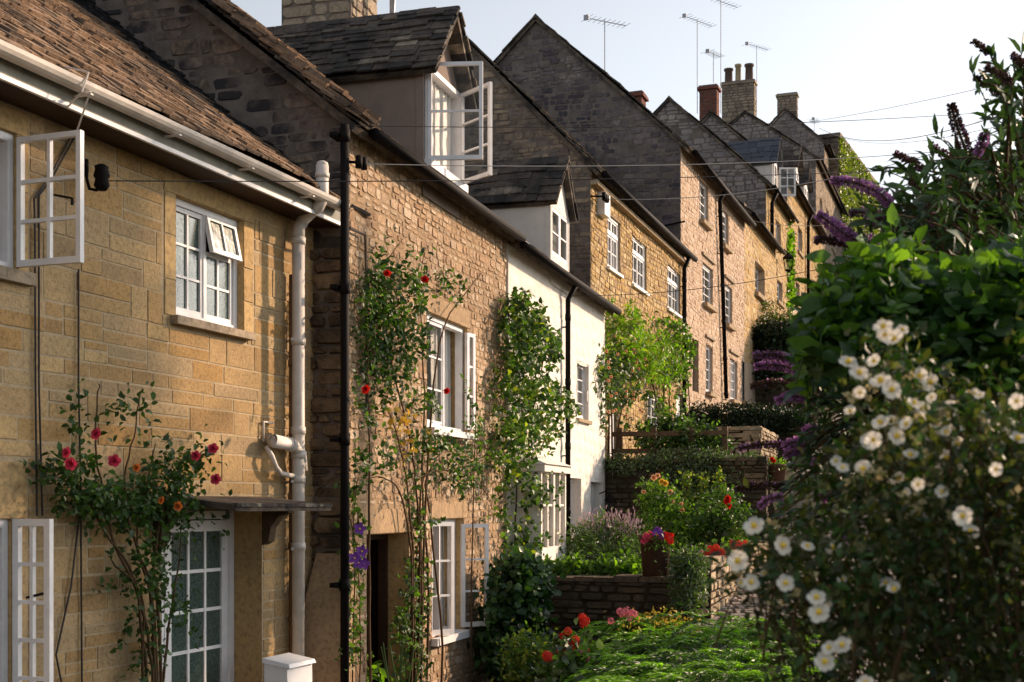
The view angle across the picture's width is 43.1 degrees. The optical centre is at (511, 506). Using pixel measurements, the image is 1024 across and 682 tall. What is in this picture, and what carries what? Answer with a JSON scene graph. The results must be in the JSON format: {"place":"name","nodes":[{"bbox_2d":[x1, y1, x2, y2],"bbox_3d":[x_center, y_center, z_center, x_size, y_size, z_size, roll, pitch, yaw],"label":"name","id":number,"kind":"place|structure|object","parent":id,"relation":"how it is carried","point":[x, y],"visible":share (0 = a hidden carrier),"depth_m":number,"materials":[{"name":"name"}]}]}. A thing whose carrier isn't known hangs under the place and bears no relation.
{"place":"outdoors","nodes":[
{"label":"outdoors","id":0,"kind":"place"},
{"bbox_2d":[231,0,1023,210],"label":"sky","id":1,"kind":"structure","parent":0,"point":[841,58],"materials":[{"name":"white"}]},
{"bbox_2d":[661,399,964,681],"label":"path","id":2,"kind":"structure","parent":0,"point":[736,608],"depth_m":12.93,"materials":[{"name":"stone"}]},
{"bbox_2d":[812,404,824,450],"bbox_3d":[6.519,-1.717,27.602,0.245,1.091,0.250,0,0,-11],"label":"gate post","id":3,"kind":"object","parent":2,"relation":"on","point":[816,422],"visible":0.07,"depth_m":27.51,"materials":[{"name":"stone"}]},
{"bbox_2d":[602,312,1023,678],"bbox_3d":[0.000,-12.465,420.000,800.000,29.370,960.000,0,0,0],"label":"ground","id":4,"kind":"structure","parent":0,"point":[771,507],"depth_m":20.81,"materials":[{"name":"green plant"}]},
{"bbox_2d":[0,0,370,681],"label":"ashlar cottage","id":5,"kind":"structure","parent":4,"relation":"on","point":[186,284],"depth_m":8.89,"materials":[{"name":"honey-coloured limestone ashlar"},{"name":"stone slate"},{"name":"white paint"}]},
{"bbox_2d":[0,461,53,681],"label":"window","id":6,"kind":"structure","parent":5,"relation":"in","point":[13,477],"depth_m":7.64,"materials":[{"name":"white paint"}]},
{"bbox_2d":[0,103,83,286],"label":"window","id":7,"kind":"structure","parent":5,"relation":"in","point":[13,120],"depth_m":7.67,"materials":[{"name":"white paint"}]},
{"bbox_2d":[18,378,232,681],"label":"climbing rose","id":8,"kind":"object","parent":5,"relation":"attached to","point":[94,496],"visible":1,"depth_m":8.57,"materials":[{"name":"green plant"}]},
{"bbox_2d":[162,511,233,681],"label":"glazed door","id":9,"kind":"structure","parent":5,"relation":"in","point":[212,573],"depth_m":10.05,"materials":[{"name":"white paint"}]},
{"bbox_2d":[164,169,255,340],"bbox_3d":[-2.265,-1.826,9.647,0.203,1.078,1.170,0,0,20],"label":"window","id":10,"kind":"structure","parent":5,"relation":"in","point":[203,295],"depth_m":9.64,"materials":[{"name":"white paint"}]},
{"bbox_2d":[109,168,937,181],"bbox_3d":[3.042,-3.356,12.602,14.300,2.602,0.007,0,0,-38],"label":"overhead wire","id":11,"kind":"object","parent":5,"relation":"attached to","point":[460,180],"visible":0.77,"depth_m":9.85,"materials":[{"name":"grey"}]},
{"bbox_2d":[0,0,526,681],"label":"dormer cottage","id":12,"kind":"structure","parent":4,"relation":"on","point":[310,84],"depth_m":12.38,"materials":[{"name":"stone"}]},
{"bbox_2d":[358,509,412,681],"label":"door","id":13,"kind":"structure","parent":12,"relation":"in","point":[381,520],"depth_m":12.36,"materials":[{"name":"brown wood"}]},
{"bbox_2d":[386,497,435,681],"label":"variegated ivy","id":14,"kind":"object","parent":12,"relation":"attached to","point":[404,625],"visible":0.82,"depth_m":12.23,"materials":[{"name":"green plant"}]},
{"bbox_2d":[339,227,514,681],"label":"climbing rose","id":15,"kind":"object","parent":12,"relation":"attached to","point":[386,315],"visible":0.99,"depth_m":11.90,"materials":[{"name":"leaf"},{"name":"red petal"}]},
{"bbox_2d":[424,293,476,438],"bbox_3d":[-0.711,-1.419,13.499,0.311,1.403,1.509,0,0,16],"label":"window","id":16,"kind":"structure","parent":12,"relation":"in","point":[441,308],"depth_m":13.85,"materials":[{"name":"white paint"}]},
{"bbox_2d":[430,501,488,646],"bbox_3d":[-0.653,0.671,13.576,0.479,1.462,1.277,0,0,16],"label":"window","id":17,"kind":"structure","parent":12,"relation":"in","point":[450,509],"depth_m":13.74,"materials":[{"name":"white paint"}]},
{"bbox_2d":[371,146,997,166],"bbox_3d":[3.738,-3.936,13.890,11.678,2.192,0.007,0,0,-32],"label":"overhead wire","id":18,"kind":"object","parent":12,"relation":"attached to","point":[637,165],"visible":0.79,"depth_m":12.27,"materials":[{"name":"grey"}]},
{"bbox_2d":[262,653,315,681],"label":"gate post","id":19,"kind":"object","parent":4,"relation":"on","point":[288,667],"visible":1,"depth_m":9.98,"materials":[{"name":"white paint"}]},
{"bbox_2d":[334,438,371,681],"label":"clematis","id":20,"kind":"object","parent":4,"relation":"on","point":[359,563],"visible":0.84,"depth_m":10.91,"materials":[{"name":"green plant"}]},
{"bbox_2d":[366,642,421,681],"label":"leafy perennial","id":21,"kind":"object","parent":4,"relation":"on","point":[383,671],"visible":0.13,"depth_m":11.21,"materials":[{"name":"green plant"}]},
{"bbox_2d":[467,543,566,681],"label":"ivy mound","id":22,"kind":"object","parent":4,"relation":"on","point":[520,590],"visible":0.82,"depth_m":14.07,"materials":[{"name":"green plant"}]},
{"bbox_2d":[487,618,559,681],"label":"garden shrub","id":23,"kind":"object","parent":4,"relation":"on","point":[525,658],"visible":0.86,"depth_m":11.46,"materials":[{"name":"green plant"}]},
{"bbox_2d":[464,156,621,563],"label":"limewashed cottage","id":24,"kind":"structure","parent":4,"relation":"on","point":[540,214],"depth_m":17.86,"materials":[{"name":"white paint"}]},
{"bbox_2d":[479,286,581,556],"bbox_3d":[0.333,-0.925,15.934,0.664,3.394,3.788,0,0,14],"label":"creeper","id":25,"kind":"object","parent":24,"relation":"attached to","point":[525,332],"visible":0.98,"depth_m":15.30,"materials":[{"name":"green plant"}]},
{"bbox_2d":[511,452,571,563],"bbox_3d":[0.387,0.270,16.247,0.460,1.900,1.361,0,0,16],"label":"bay window","id":26,"kind":"structure","parent":24,"relation":"in","point":[551,521],"depth_m":15.91,"materials":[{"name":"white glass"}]},
{"bbox_2d":[571,479,572,523],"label":"window","id":27,"kind":"structure","parent":24,"relation":"in","point":[571,479],"depth_m":19.23,"materials":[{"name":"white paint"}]},
{"bbox_2d":[576,363,591,424],"bbox_3d":[0.972,-1.692,19.371,0.280,0.907,0.859,0,0,16],"label":"window","id":28,"kind":"structure","parent":24,"relation":"in","point":[580,369],"depth_m":19.60,"materials":[{"name":"white paint"}]},
{"bbox_2d":[591,483,593,536],"bbox_3d":[1.170,0.192,20.284,0.052,1.116,0.808,0,0,16],"label":"door","id":29,"kind":"structure","parent":24,"relation":"in","point":[592,487],"depth_m":20.55,"materials":[{"name":"white paint"}]},
{"bbox_2d":[531,613,622,681],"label":"geranium","id":30,"kind":"object","parent":4,"relation":"on","point":[568,652],"visible":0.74,"depth_m":10.60,"materials":[{"name":"green plant"}]},
{"bbox_2d":[464,38,697,458],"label":"golden cottage","id":31,"kind":"structure","parent":4,"relation":"on","point":[617,248],"depth_m":21.65,"materials":[{"name":"beige stone"}]},
{"bbox_2d":[610,403,613,455],"bbox_3d":[1.657,-1.540,22.266,0.062,1.381,0.591,0,0,19],"label":"door","id":32,"kind":"structure","parent":31,"relation":"in","point":[613,403],"depth_m":22.27,"materials":[{"name":"white paint"}]},
{"bbox_2d":[606,217,623,278],"bbox_3d":[1.717,-4.451,22.213,0.172,0.952,0.992,0,0,19],"label":"window","id":33,"kind":"structure","parent":31,"relation":"in","point":[612,230],"depth_m":22.31,"materials":[{"name":"white paint"}]},
{"bbox_2d":[592,339,653,458],"bbox_3d":[1.920,-1.689,21.933,0.581,2.223,4.419,0,0,19],"label":"climbing rose","id":34,"kind":"object","parent":31,"relation":"attached to","point":[610,380],"visible":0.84,"depth_m":21.28,"materials":[{"name":"green plant"}]},
{"bbox_2d":[632,236,649,295],"bbox_3d":[2.332,-4.450,24.013,0.171,0.953,1.247,0,0,19],"label":"window","id":35,"kind":"structure","parent":31,"relation":"in","point":[638,254],"depth_m":24.13,"materials":[{"name":"white paint"}]},
{"bbox_2d":[647,395,657,424],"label":"window","id":36,"kind":"structure","parent":31,"relation":"in","point":[651,414],"depth_m":25.20,"materials":[{"name":"white paint"}]},
{"bbox_2d":[667,266,682,318],"bbox_3d":[3.337,-4.450,26.948,0.172,0.955,1.400,0,0,19],"label":"window","id":37,"kind":"structure","parent":31,"relation":"in","point":[673,278],"depth_m":27.11,"materials":[{"name":"white paint"}]},
{"bbox_2d":[676,395,679,416],"bbox_3d":[3.463,-1.663,27.546,0.062,1.425,0.771,0,0,19],"label":"door","id":38,"kind":"structure","parent":31,"relation":"in","point":[677,406],"depth_m":27.66,"materials":[{"name":"white paint"}]},
{"bbox_2d":[612,133,997,199],"bbox_3d":[5.122,-5.312,19.006,8.170,1.020,0.011,0,0,29],"label":"overhead wire","id":39,"kind":"object","parent":31,"relation":"attached to","point":[759,190],"visible":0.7,"depth_m":19.83,"materials":[{"name":"grey"}]},
{"bbox_2d":[502,574,680,681],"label":"retaining wall","id":40,"kind":"structure","parent":4,"relation":"on","point":[593,598],"depth_m":14.96,"materials":[{"name":"stone"}]},
{"bbox_2d":[638,535,669,576],"bbox_3d":[1.661,0.578,15.030,0.400,0.490,0.400,0,0,0],"label":"flower pot","id":41,"kind":"object","parent":40,"relation":"on","point":[651,567],"visible":0.64,"depth_m":14.89,"materials":[{"name":"ceramic"}]},
{"bbox_2d":[631,527,680,561],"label":"potted petunias","id":42,"kind":"object","parent":41,"relation":"in","point":[648,536],"visible":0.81,"depth_m":14.84,"materials":[{"name":"red plant"}]},
{"bbox_2d":[543,548,642,575],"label":"bedding plants","id":43,"kind":"object","parent":4,"relation":"on","point":[611,565],"visible":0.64,"depth_m":15.53,"materials":[{"name":"green plant"}]},
{"bbox_2d":[560,502,644,574],"bbox_3d":[1.184,0.490,17.091,1.280,1.113,1.277,0,0,-18],"label":"lavender","id":44,"kind":"object","parent":4,"relation":"on","point":[584,541],"visible":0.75,"depth_m":16.94,"materials":[{"name":"green plant"}]},
{"bbox_2d":[607,607,637,669],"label":"geranium","id":45,"kind":"object","parent":4,"relation":"on","point":[621,612],"visible":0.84,"depth_m":11.58,"materials":[{"name":"pink plant"}]},
{"bbox_2d":[493,13,755,413],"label":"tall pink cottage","id":46,"kind":"structure","parent":4,"relation":"on","point":[561,80],"depth_m":29.04,"materials":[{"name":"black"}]},
{"bbox_2d":[692,342,693,390],"bbox_3d":[4.043,-3.183,29.475,0.050,1.165,0.629,0,0,20],"label":"door","id":47,"kind":"structure","parent":46,"relation":"in","point":[693,342],"depth_m":29.73,"materials":[{"name":"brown wood"}]},
{"bbox_2d":[699,181,712,230],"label":"window","id":48,"kind":"structure","parent":46,"relation":"in","point":[702,220],"depth_m":30.52,"materials":[{"name":"white paint"}]},
{"bbox_2d":[702,264,717,312],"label":"window","id":49,"kind":"structure","parent":46,"relation":"in","point":[706,272],"depth_m":30.96,"materials":[{"name":"white paint"}]},
{"bbox_2d":[706,345,716,397],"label":"window","id":50,"kind":"structure","parent":46,"relation":"in","point":[709,393],"depth_m":31.18,"materials":[{"name":"white paint"}]},
{"bbox_2d":[722,212,732,253],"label":"window","id":51,"kind":"structure","parent":46,"relation":"in","point":[727,249],"depth_m":33.11,"materials":[{"name":"white paint"}]},
{"bbox_2d":[725,286,736,331],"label":"window","id":52,"kind":"structure","parent":46,"relation":"in","point":[729,326],"depth_m":33.50,"materials":[{"name":"white paint"}]},
{"bbox_2d":[730,359,741,404],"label":"window","id":53,"kind":"structure","parent":46,"relation":"in","point":[732,364],"depth_m":34.17,"materials":[{"name":"white paint"}]},
{"bbox_2d":[742,363,751,405],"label":"window","id":54,"kind":"structure","parent":46,"relation":"in","point":[743,401],"depth_m":35.62,"materials":[{"name":"white paint"}]},
{"bbox_2d":[750,187,985,225],"bbox_3d":[7.516,-6.492,25.945,0.011,2.428,18.040,0,0,-7],"label":"overhead wire","id":55,"kind":"object","parent":46,"relation":"attached to","point":[795,225],"visible":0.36,"depth_m":31.46,"materials":[{"name":"grey"}]},
{"bbox_2d":[604,297,683,425],"bbox_3d":[2.449,-2.121,23.009,0.856,2.883,5.353,0,0,19],"label":"wisteria","id":56,"kind":"object","parent":4,"relation":"on","point":[645,347],"visible":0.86,"depth_m":22.24,"materials":[{"name":"green plant"}]},
{"bbox_2d":[604,606,702,639],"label":"yellow ground flowers","id":57,"kind":"object","parent":4,"relation":"on","point":[658,618],"visible":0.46,"depth_m":11.77,"materials":[{"name":"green plant"}]},
{"bbox_2d":[613,426,727,456],"bbox_3d":[2.563,-0.950,21.029,1.874,0.667,0.142,0,0,16],"label":"rail fence","id":58,"kind":"object","parent":4,"relation":"on","point":[619,434],"visible":0.69,"depth_m":21.03,"materials":[{"name":"brown wood"}]},
{"bbox_2d":[648,310,697,420],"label":"creeper","id":59,"kind":"object","parent":4,"relation":"on","point":[674,326],"visible":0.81,"depth_m":25.86,"materials":[{"name":"green plant"}]},
{"bbox_2d":[632,470,719,561],"bbox_3d":[2.311,0.186,18.533,1.683,1.438,1.036,0,0,37],"label":"rose bush","id":60,"kind":"object","parent":4,"relation":"on","point":[652,498],"visible":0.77,"depth_m":18.47,"materials":[{"name":"green plant"}]},
{"bbox_2d":[626,405,738,457],"bbox_3d":[2.652,-1.152,21.435,1.451,1.079,2.307,0,0,-24],"label":"garden shrub","id":61,"kind":"object","parent":4,"relation":"on","point":[666,422],"visible":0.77,"depth_m":21.06,"materials":[{"name":"green plant"}]},
{"bbox_2d":[660,537,711,632],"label":"grey shrub","id":62,"kind":"object","parent":4,"relation":"on","point":[686,570],"visible":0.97,"depth_m":12.23,"materials":[{"name":"green plant"}]},
{"bbox_2d":[605,456,769,559],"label":"retaining wall","id":63,"kind":"structure","parent":4,"relation":"on","point":[621,489],"depth_m":20.57,"materials":[{"name":"stone"}]},
{"bbox_2d":[603,441,773,508],"bbox_3d":[2.752,-0.435,20.599,2.792,1.192,1.027,0,0,13],"label":"trailing creeper","id":64,"kind":"object","parent":63,"relation":"on","point":[659,455],"visible":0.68,"depth_m":20.48,"materials":[{"name":"green plant"}]},
{"bbox_2d":[768,464,785,481],"bbox_3d":[4.197,-0.524,20.550,0.335,0.270,0.335,0,0,0],"label":"flower pot","id":65,"kind":"object","parent":63,"relation":"on","point":[777,474],"visible":0.77,"depth_m":20.43,"materials":[{"name":"ceramic"}]},
{"bbox_2d":[768,455,787,469],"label":"potted geranium","id":66,"kind":"object","parent":65,"relation":"in","point":[772,460],"visible":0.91,"depth_m":20.48,"materials":[{"name":"green plant"}]},
{"bbox_2d":[678,470,698,533],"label":"foxglove spire","id":67,"kind":"structure","parent":4,"relation":"on","point":[686,495],"depth_m":19.58,"materials":[{"name":"green plant"}]},
{"bbox_2d":[691,472,711,546],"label":"foxglove spire","id":68,"kind":"structure","parent":4,"relation":"on","point":[700,484],"depth_m":19.59,"materials":[{"name":"green plant"}]},
{"bbox_2d":[564,602,862,681],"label":"juniper","id":69,"kind":"object","parent":4,"relation":"on","point":[694,666],"visible":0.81,"depth_m":10.41,"materials":[{"name":"green plant"}]},
{"bbox_2d":[711,466,728,542],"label":"foxglove spire","id":70,"kind":"structure","parent":4,"relation":"on","point":[718,475],"depth_m":19.57,"materials":[{"name":"green plant"}]},
{"bbox_2d":[682,478,762,546],"bbox_3d":[2.934,0.203,18.156,1.111,1.206,1.214,0,0,0],"label":"rose bush","id":71,"kind":"object","parent":4,"relation":"on","point":[726,520],"visible":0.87,"depth_m":17.98,"materials":[{"name":"green plant"}]},
{"bbox_2d":[653,96,798,320],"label":"narrow cottage","id":72,"kind":"structure","parent":4,"relation":"on","point":[772,207],"depth_m":41.45,"materials":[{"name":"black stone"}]},
{"bbox_2d":[777,283,784,308],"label":"window","id":73,"kind":"structure","parent":72,"relation":"in","point":[780,303],"depth_m":43.63,"materials":[{"name":"white paint"}]},
{"bbox_2d":[687,540,768,625],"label":"path side wall","id":74,"kind":"structure","parent":4,"relation":"on","point":[718,598],"depth_m":13.03,"materials":[{"name":"stone"}]},
{"bbox_2d":[696,538,735,565],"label":"geranium","id":75,"kind":"object","parent":74,"relation":"on","point":[713,547],"visible":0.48,"depth_m":13.48,"materials":[{"name":"red plant"}]},
{"bbox_2d":[721,537,754,554],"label":"geranium","id":76,"kind":"object","parent":74,"relation":"on","point":[742,542],"visible":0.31,"depth_m":15.22,"materials":[{"name":"red plant"}]},
{"bbox_2d":[716,426,763,457],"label":"retaining wall","id":77,"kind":"structure","parent":4,"relation":"on","point":[736,433],"depth_m":24.02,"materials":[{"name":"stone"}]},
{"bbox_2d":[678,0,827,314],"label":"gold upper house","id":78,"kind":"structure","parent":4,"relation":"on","point":[805,231],"depth_m":47.62,"materials":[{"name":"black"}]},
{"bbox_2d":[786,220,797,315],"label":"ivy strip","id":79,"kind":"object","parent":78,"relation":"attached to","point":[791,293],"visible":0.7,"depth_m":45.20,"materials":[{"name":"green plant"}]},
{"bbox_2d":[797,231,804,258],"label":"window","id":80,"kind":"structure","parent":78,"relation":"in","point":[799,252],"depth_m":49.02,"materials":[{"name":"white paint"}]},
{"bbox_2d":[733,195,785,405],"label":"cottage","id":81,"kind":"structure","parent":4,"relation":"on","point":[762,245],"depth_m":37.02,"materials":[{"name":"beige stone"}]},
{"bbox_2d":[755,268,768,304],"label":"window","id":82,"kind":"structure","parent":81,"relation":"in","point":[757,294],"depth_m":38.26,"materials":[{"name":"white paint"}]},
{"bbox_2d":[708,426,810,468],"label":"retaining wall","id":83,"kind":"structure","parent":4,"relation":"on","point":[783,438],"depth_m":27.68,"materials":[{"name":"stone"}]},
{"bbox_2d":[687,399,813,440],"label":"hedge","id":84,"kind":"object","parent":83,"relation":"on","point":[760,416],"visible":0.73,"depth_m":27.76,"materials":[{"name":"green plant"}]},
{"bbox_2d":[742,427,778,462],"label":"path side wall","id":85,"kind":"structure","parent":4,"relation":"on","point":[767,434],"depth_m":24.79,"materials":[{"name":"stone"}]},
{"bbox_2d":[760,294,792,322],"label":"bank shrub","id":86,"kind":"object","parent":4,"relation":"on","point":[776,317],"visible":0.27,"depth_m":37.94,"materials":[{"name":"green plant"}]},
{"bbox_2d":[721,42,848,266],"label":"brown upper house","id":87,"kind":"structure","parent":4,"relation":"on","point":[739,100],"depth_m":56.65,"materials":[{"name":"stone"}]},
{"bbox_2d":[755,330,830,410],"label":"retaining wall","id":88,"kind":"structure","parent":4,"relation":"on","point":[760,397],"depth_m":37.06,"materials":[{"name":"stone"}]},
{"bbox_2d":[751,314,833,396],"bbox_3d":[7.867,-4.288,36.838,2.935,2.420,1.432,0,0,0],"label":"wall ivy","id":89,"kind":"object","parent":88,"relation":"attached to","point":[777,338],"depth_m":36.66,"materials":[{"name":"green plant"}]},
{"bbox_2d":[769,92,835,173],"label":"peaked far house","id":90,"kind":"structure","parent":4,"relation":"on","point":[808,138],"depth_m":64.52,"materials":[{"name":"stone"}]},
{"bbox_2d":[767,475,918,551],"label":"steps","id":91,"kind":"structure","parent":4,"relation":"on","point":[799,504],"depth_m":21.31,"materials":[{"name":"grey stone"}]},
{"bbox_2d":[819,132,880,239],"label":"creeper covered house","id":92,"kind":"structure","parent":4,"relation":"on","point":[831,139],"depth_m":66.09,"materials":[{"name":"plant"}]},
{"bbox_2d":[836,137,880,263],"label":"wall creeper","id":93,"kind":"object","parent":92,"relation":"attached to","point":[852,165],"depth_m":68.33,"materials":[{"name":"green plant"}]},
{"bbox_2d":[839,120,1020,143],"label":"overhead wire","id":94,"kind":"object","parent":92,"relation":"attached to","point":[925,140],"visible":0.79,"depth_m":37.89,"materials":[{"name":"grey"}]},
{"bbox_2d":[704,300,1023,681],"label":"white flowered shrub","id":95,"kind":"object","parent":4,"relation":"on","point":[975,525],"visible":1,"depth_m":2.46,"materials":[{"name":"green plant"}]},
{"bbox_2d":[735,31,1023,543],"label":"buddleia","id":96,"kind":"object","parent":4,"relation":"on","point":[1000,212],"visible":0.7,"depth_m":4.62,"materials":[{"name":"green plant"}]},
{"bbox_2d":[879,218,925,244],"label":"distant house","id":97,"kind":"structure","parent":4,"relation":"on","point":[904,234],"depth_m":85.08,"materials":[{"name":"stone"}]},
{"bbox_2d":[782,203,1023,681],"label":"broad leaved shrub","id":98,"kind":"object","parent":4,"relation":"on","point":[964,302],"visible":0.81,"depth_m":3.46,"materials":[{"name":"green plant"}]},
{"bbox_2d":[931,151,1023,262],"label":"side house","id":99,"kind":"structure","parent":4,"relation":"on","point":[986,200],"depth_m":65.86,"materials":[{"name":"stone"}]},
{"bbox_3d":[8.797,-3.100,17.000,0.260,8.200,1.000,0,0,0],"label":"utility pole","id":100,"kind":"object","parent":4,"relation":"on","visible":0},
{"bbox_2d":[353,112,988,127],"bbox_3d":[3.682,-4.274,13.860,11.805,2.266,0.006,0,0,-32],"label":"overhead wire","id":101,"kind":"object","parent":100,"relation":"attached to","point":[649,126],"visible":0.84,"depth_m":12.35,"materials":[{"name":"grey"}]},
{"bbox_2d":[580,241,926,295],"bbox_3d":[4.764,-3.859,17.639,7.938,1.811,0.010,0,0,9],"label":"overhead wire","id":102,"kind":"object","parent":100,"relation":"attached to","point":[706,287],"visible":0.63,"depth_m":17.98,"materials":[{"name":"grey"}]},
{"bbox_2d":[759,88,980,127],"bbox_3d":[9.556,-11.207,36.500,0.013,10.257,39.043,0,0,3],"label":"overhead wire","id":103,"kind":"object","parent":100,"relation":"attached to","point":[881,109],"visible":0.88,"depth_m":32.05,"materials":[{"name":"grey"}]},
{"bbox_2d":[820,109,1016,140],"bbox_3d":[11.681,-12.054,39.501,0.022,12.069,45.405,0,0,8],"label":"overhead wire","id":104,"kind":"object","parent":100,"relation":"attached to","point":[906,138],"visible":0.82,"depth_m":38.21,"materials":[{"name":"grey"}]}
]}

